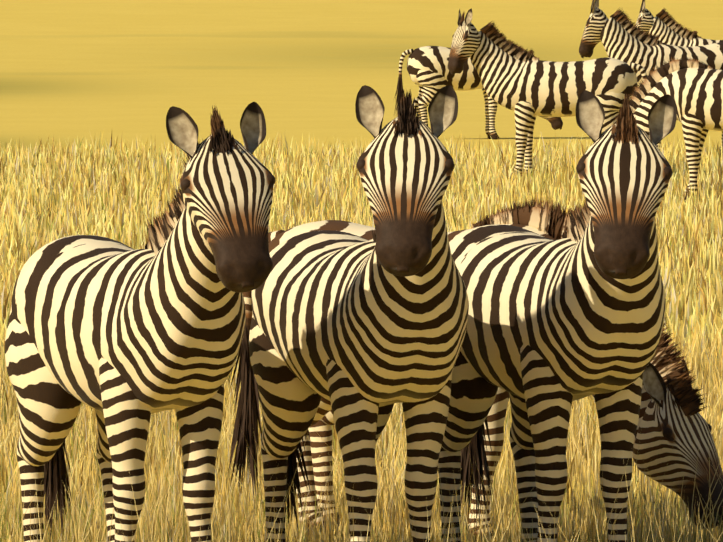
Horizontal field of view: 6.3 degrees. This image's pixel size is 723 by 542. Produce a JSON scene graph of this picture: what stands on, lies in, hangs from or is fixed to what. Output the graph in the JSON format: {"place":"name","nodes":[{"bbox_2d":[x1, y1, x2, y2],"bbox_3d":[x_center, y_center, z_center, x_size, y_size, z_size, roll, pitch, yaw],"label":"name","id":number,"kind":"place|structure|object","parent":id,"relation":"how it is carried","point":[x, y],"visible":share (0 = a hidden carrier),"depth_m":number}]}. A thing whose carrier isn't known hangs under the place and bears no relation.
{"place":"outdoors","nodes":[
{"label":"outdoors","id":0,"kind":"place"},
{"bbox_2d":[0,0,722,541],"bbox_3d":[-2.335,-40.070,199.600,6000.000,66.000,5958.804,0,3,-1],"label":"ground","id":1,"kind":"structure","parent":0,"point":[124,72],"depth_m":135.61},
{"bbox_2d":[5,102,274,541],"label":"zebra","id":2,"kind":"object","parent":1,"relation":"on","point":[124,341],"visible":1,"depth_m":21.68},
{"bbox_2d":[249,85,468,541],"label":"zebra","id":3,"kind":"object","parent":1,"relation":"on","point":[361,335],"visible":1,"depth_m":21.88},
{"bbox_2d":[0,359,722,541],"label":"grass stalks","id":4,"kind":"object","parent":1,"relation":"on","point":[300,538],"depth_m":23.50},
{"bbox_2d":[228,197,722,541],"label":"zebra","id":5,"kind":"object","parent":1,"relation":"on","point":[671,403],"visible":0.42,"depth_m":23.99},
{"bbox_2d":[394,39,562,139],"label":"zebra","id":6,"kind":"object","parent":1,"relation":"on","point":[430,74],"visible":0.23,"depth_m":81.62},
{"bbox_2d":[447,8,646,178],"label":"zebra","id":7,"kind":"object","parent":1,"relation":"on","point":[526,86],"visible":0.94,"depth_m":65.72},
{"bbox_2d":[438,90,676,541],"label":"zebra","id":8,"kind":"object","parent":1,"relation":"on","point":[555,328],"visible":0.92,"depth_m":22.27},
{"bbox_2d":[579,0,722,156],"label":"zebra","id":9,"kind":"object","parent":1,"relation":"on","point":[618,34],"visible":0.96,"depth_m":73.53},
{"bbox_2d":[612,56,722,201],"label":"zebra","id":10,"kind":"object","parent":1,"relation":"on","point":[692,87],"visible":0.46,"depth_m":59.89},
{"bbox_2d":[635,0,722,46],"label":"zebra","id":11,"kind":"object","parent":1,"relation":"on","point":[665,27],"visible":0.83,"depth_m":85.69},
{"bbox_2d":[0,130,722,354],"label":"grass","id":12,"kind":"structure","parent":0,"point":[22,220],"depth_m":58.23},
{"bbox_2d":[0,318,722,519],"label":"grass","id":13,"kind":"structure","parent":0,"point":[696,360],"depth_m":27.92},
{"bbox_2d":[0,453,722,541],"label":"grass","id":14,"kind":"structure","parent":0,"point":[639,524],"depth_m":24.01}
]}

